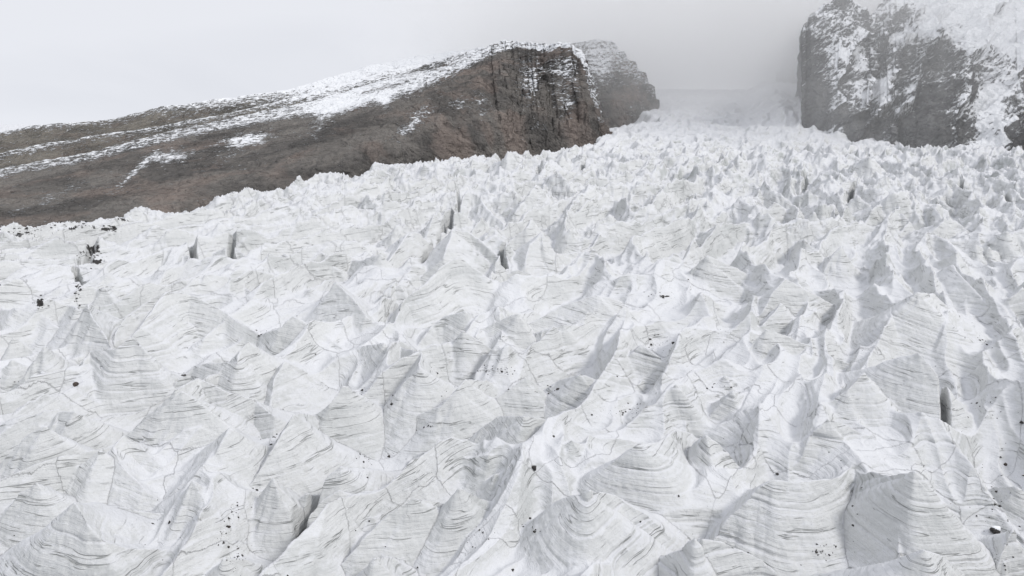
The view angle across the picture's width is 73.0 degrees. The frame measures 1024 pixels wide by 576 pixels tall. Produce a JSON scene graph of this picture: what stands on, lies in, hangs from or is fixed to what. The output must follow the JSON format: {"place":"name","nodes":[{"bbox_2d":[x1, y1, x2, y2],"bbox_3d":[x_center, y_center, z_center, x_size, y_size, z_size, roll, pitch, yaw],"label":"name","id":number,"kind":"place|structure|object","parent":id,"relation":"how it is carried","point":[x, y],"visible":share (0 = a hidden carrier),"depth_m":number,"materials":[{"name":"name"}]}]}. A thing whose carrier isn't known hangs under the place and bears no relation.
{"place":"outdoors","nodes":[
{"label":"outdoors","id":0,"kind":"place"},
{"bbox_2d":[0,63,426,168],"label":"hills","id":1,"kind":"structure","parent":0,"point":[39,152],"depth_m":536.66,"materials":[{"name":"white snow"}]},
{"bbox_2d":[0,48,475,152],"bbox_3d":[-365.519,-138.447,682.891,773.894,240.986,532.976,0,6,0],"label":"hills","id":2,"kind":"structure","parent":0,"point":[25,137],"depth_m":624.98,"materials":[{"name":"white snow"}]},
{"bbox_2d":[0,40,611,227],"bbox_3d":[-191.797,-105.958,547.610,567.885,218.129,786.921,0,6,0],"label":"brown cliff","id":3,"kind":"structure","parent":0,"point":[500,99],"depth_m":417.24,"materials":[{"name":"brown stone"}]},
{"bbox_2d":[0,0,882,124],"label":"sky","id":4,"kind":"structure","parent":0,"point":[62,61],"materials":[{"name":"white"}]},
{"bbox_2d":[0,81,1023,575],"bbox_3d":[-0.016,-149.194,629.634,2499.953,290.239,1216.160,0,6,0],"label":"glacier","id":5,"kind":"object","parent":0,"point":[726,203],"visible":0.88,"depth_m":119.61,"materials":[{"name":"white ice"}]},
{"bbox_2d":[0,483,77,547],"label":"serac","id":6,"kind":"object","parent":5,"relation":"on","point":[34,508],"visible":0.85,"depth_m":67.15,"materials":[{"name":"white ice"}]},
{"bbox_2d":[10,346,78,390],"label":"serac","id":7,"kind":"object","parent":5,"relation":"on","point":[47,360],"visible":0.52,"depth_m":97.27,"materials":[{"name":"white ice"}]},
{"bbox_2d":[0,426,93,478],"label":"serac","id":8,"kind":"object","parent":5,"relation":"on","point":[44,443],"visible":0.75,"depth_m":73.54,"materials":[{"name":"white ice"}]},
{"bbox_2d":[0,502,163,575],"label":"serac","id":9,"kind":"object","parent":5,"relation":"on","point":[87,539],"visible":0.97,"depth_m":60.12,"materials":[{"name":"white ice"}]},
{"bbox_2d":[48,411,128,449],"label":"serac","id":10,"kind":"object","parent":5,"relation":"on","point":[94,434],"visible":0.71,"depth_m":80.28,"materials":[{"name":"white ice"}]},
{"bbox_2d":[65,450,115,504],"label":"serac","id":11,"kind":"object","parent":5,"relation":"on","point":[92,479],"visible":0.95,"depth_m":72.03,"materials":[{"name":"white ice"}]},
{"bbox_2d":[79,336,180,415],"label":"serac","id":12,"kind":"object","parent":5,"relation":"on","point":[132,375],"visible":0.86,"depth_m":97.26,"materials":[{"name":"white ice"}]},
{"bbox_2d":[107,436,158,510],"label":"serac","id":13,"kind":"object","parent":5,"relation":"on","point":[129,489],"visible":0.97,"depth_m":72.82,"materials":[{"name":"white ice"}]},
{"bbox_2d":[167,480,203,538],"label":"serac","id":14,"kind":"object","parent":5,"relation":"on","point":[192,495],"visible":1,"depth_m":66.06,"materials":[{"name":"white ice"}]},
{"bbox_2d":[125,391,248,443],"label":"serac","id":15,"kind":"object","parent":5,"relation":"on","point":[176,414],"visible":0.81,"depth_m":80.04,"materials":[{"name":"white ice"}]},
{"bbox_2d":[124,291,258,363],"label":"serac","id":16,"kind":"object","parent":5,"relation":"on","point":[172,326],"visible":0.81,"depth_m":118.38,"materials":[{"name":"white ice"}]},
{"bbox_2d":[181,428,271,483],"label":"serac","id":17,"kind":"object","parent":5,"relation":"on","point":[244,457],"visible":1,"depth_m":74.72,"materials":[{"name":"white ice"}]},
{"bbox_2d":[174,342,310,403],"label":"serac","id":18,"kind":"object","parent":5,"relation":"on","point":[249,369],"visible":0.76,"depth_m":97.62,"materials":[{"name":"white ice"}]},
{"bbox_2d":[255,478,308,557],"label":"serac","id":19,"kind":"object","parent":5,"relation":"on","point":[280,518],"visible":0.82,"depth_m":68.49,"materials":[{"name":"white ice"}]},
{"bbox_2d":[258,316,306,354],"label":"serac","id":20,"kind":"object","parent":5,"relation":"on","point":[284,335],"visible":0.88,"depth_m":115.64,"materials":[{"name":"white ice"}]},
{"bbox_2d":[251,413,370,496],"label":"serac","id":21,"kind":"object","parent":5,"relation":"on","point":[306,454],"visible":0.84,"depth_m":78.18,"materials":[{"name":"white ice"}]},
{"bbox_2d":[307,490,351,527],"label":"serac","id":22,"kind":"object","parent":5,"relation":"on","point":[316,512],"visible":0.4,"depth_m":70.72,"materials":[{"name":"white ice"}]},
{"bbox_2d":[311,281,374,328],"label":"serac","id":23,"kind":"object","parent":5,"relation":"on","point":[338,301],"visible":0.99,"depth_m":123.67,"materials":[{"name":"white ice"}]},
{"bbox_2d":[299,466,399,527],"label":"serac","id":24,"kind":"object","parent":5,"relation":"on","point":[352,480],"visible":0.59,"depth_m":73.04,"materials":[{"name":"white ice"}]},
{"bbox_2d":[341,499,442,575],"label":"serac","id":25,"kind":"object","parent":5,"relation":"on","point":[402,532],"visible":0.94,"depth_m":64.87,"materials":[{"name":"white ice"}]},
{"bbox_2d":[385,232,429,267],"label":"serac","id":26,"kind":"object","parent":5,"relation":"on","point":[408,245],"visible":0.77,"depth_m":167.54,"materials":[{"name":"white ice"}]},
{"bbox_2d":[384,348,457,451],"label":"serac","id":27,"kind":"object","parent":5,"relation":"on","point":[423,387],"visible":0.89,"depth_m":91.99,"materials":[{"name":"white ice"}]},
{"bbox_2d":[388,257,493,325],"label":"serac","id":28,"kind":"object","parent":5,"relation":"on","point":[457,285],"visible":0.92,"depth_m":133.76,"materials":[{"name":"white ice"}]},
{"bbox_2d":[421,229,497,284],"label":"serac","id":29,"kind":"object","parent":5,"relation":"on","point":[472,250],"visible":0.62,"depth_m":160.71,"materials":[{"name":"white ice"}]},
{"bbox_2d":[423,190,505,229],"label":"serac","id":30,"kind":"object","parent":5,"relation":"on","point":[473,206],"visible":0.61,"depth_m":218.12,"materials":[{"name":"white ice"}]},
{"bbox_2d":[453,330,490,384],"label":"serac","id":31,"kind":"object","parent":5,"relation":"on","point":[472,352],"visible":0.91,"depth_m":106.59,"materials":[{"name":"white ice"}]},
{"bbox_2d":[469,416,545,443],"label":"serac","id":32,"kind":"object","parent":5,"relation":"on","point":[514,429],"visible":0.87,"depth_m":83.00,"materials":[{"name":"white ice"}]},
{"bbox_2d":[0,220,1023,575],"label":"rubble","id":33,"kind":"object","parent":5,"relation":"on","point":[486,370],"visible":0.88,"depth_m":91.86,"materials":[{"name":"stone"}]},
{"bbox_2d":[541,171,576,197],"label":"serac","id":34,"kind":"object","parent":5,"relation":"on","point":[558,182],"visible":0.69,"depth_m":260.90,"materials":[{"name":"white ice"}]},
{"bbox_2d":[557,183,601,221],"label":"serac","id":35,"kind":"object","parent":5,"relation":"on","point":[581,198],"visible":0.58,"depth_m":236.30,"materials":[{"name":"white ice"}]},
{"bbox_2d":[521,490,684,575],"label":"serac","id":36,"kind":"object","parent":5,"relation":"on","point":[590,524],"visible":0.99,"depth_m":62.84,"materials":[{"name":"white ice"}]},
{"bbox_2d":[577,430,697,509],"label":"serac","id":37,"kind":"object","parent":5,"relation":"on","point":[645,476],"visible":0.88,"depth_m":71.33,"materials":[{"name":"white ice"}]},
{"bbox_2d":[626,384,702,430],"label":"serac","id":38,"kind":"object","parent":5,"relation":"on","point":[681,400],"visible":0.94,"depth_m":87.93,"materials":[{"name":"white ice"}]},
{"bbox_2d":[708,469,853,575],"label":"serac","id":39,"kind":"object","parent":5,"relation":"on","point":[780,527],"visible":0.94,"depth_m":66.51,"materials":[{"name":"white ice"}]},
{"bbox_2d":[739,279,835,320],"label":"serac","id":40,"kind":"object","parent":5,"relation":"on","point":[787,294],"visible":0.93,"depth_m":127.32,"materials":[{"name":"white ice"}]},
{"bbox_2d":[753,329,846,364],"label":"serac","id":41,"kind":"object","parent":5,"relation":"on","point":[765,340],"visible":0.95,"depth_m":105.82,"materials":[{"name":"white ice"}]},
{"bbox_2d":[803,419,854,455],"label":"serac","id":42,"kind":"object","parent":5,"relation":"on","point":[826,429],"visible":0.99,"depth_m":79.44,"materials":[{"name":"white ice"}]},
{"bbox_2d":[833,373,897,422],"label":"serac","id":43,"kind":"object","parent":5,"relation":"on","point":[863,395],"visible":1,"depth_m":85.64,"materials":[{"name":"white ice"}]},
{"bbox_2d":[846,156,885,179],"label":"serac","id":44,"kind":"object","parent":5,"relation":"on","point":[868,167],"visible":0.68,"depth_m":304.03,"materials":[{"name":"white ice"}]},
{"bbox_2d":[812,549,964,575],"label":"serac","id":45,"kind":"object","parent":5,"relation":"on","point":[923,562],"visible":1,"depth_m":55.76,"materials":[{"name":"white ice"}]},
{"bbox_2d":[852,190,928,230],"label":"serac","id":46,"kind":"object","parent":5,"relation":"on","point":[912,207],"visible":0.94,"depth_m":218.50,"materials":[{"name":"white ice"}]},
{"bbox_2d":[839,353,972,430],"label":"serac","id":47,"kind":"object","parent":5,"relation":"on","point":[909,384],"visible":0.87,"depth_m":89.64,"materials":[{"name":"white ice"}]},
{"bbox_2d":[851,292,990,355],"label":"serac","id":48,"kind":"object","parent":5,"relation":"on","point":[919,318],"visible":0.99,"depth_m":116.74,"materials":[{"name":"white ice"}]},
{"bbox_2d":[844,471,1001,575],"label":"serac","id":49,"kind":"object","parent":5,"relation":"on","point":[912,510],"visible":0.94,"depth_m":64.59,"materials":[{"name":"white ice"}]},
{"bbox_2d":[937,265,983,308],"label":"serac","id":50,"kind":"object","parent":5,"relation":"on","point":[959,289],"visible":1,"depth_m":140.37,"materials":[{"name":"white ice"}]},
{"bbox_2d":[989,526,1000,533],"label":"boulder","id":51,"kind":"object","parent":5,"relation":"on","point":[995,529],"visible":0.91,"depth_m":71.28,"materials":[{"name":"stone"}]},
{"bbox_2d":[979,529,1023,575],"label":"serac","id":52,"kind":"object","parent":5,"relation":"on","point":[1005,547],"visible":0.99,"depth_m":66.38,"materials":[{"name":"white ice"}]},
{"bbox_2d":[982,231,1023,261],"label":"serac","id":53,"kind":"object","parent":5,"relation":"on","point":[1006,244],"visible":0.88,"depth_m":176.85,"materials":[{"name":"white ice"}]},
{"bbox_2d":[571,38,659,127],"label":"pale cliff","id":54,"kind":"structure","parent":0,"point":[626,93],"depth_m":742.18,"materials":[{"name":"grey stone"}]},
{"bbox_2d":[775,9,874,83],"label":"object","id":55,"kind":"structure","parent":0,"point":[787,72],"depth_m":1072.91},
{"bbox_2d":[795,0,1023,150],"bbox_3d":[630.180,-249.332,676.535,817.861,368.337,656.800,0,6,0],"label":"grey mountain","id":56,"kind":"structure","parent":0,"point":[932,73],"depth_m":532.70,"materials":[{"name":"grey stone"}]}
]}

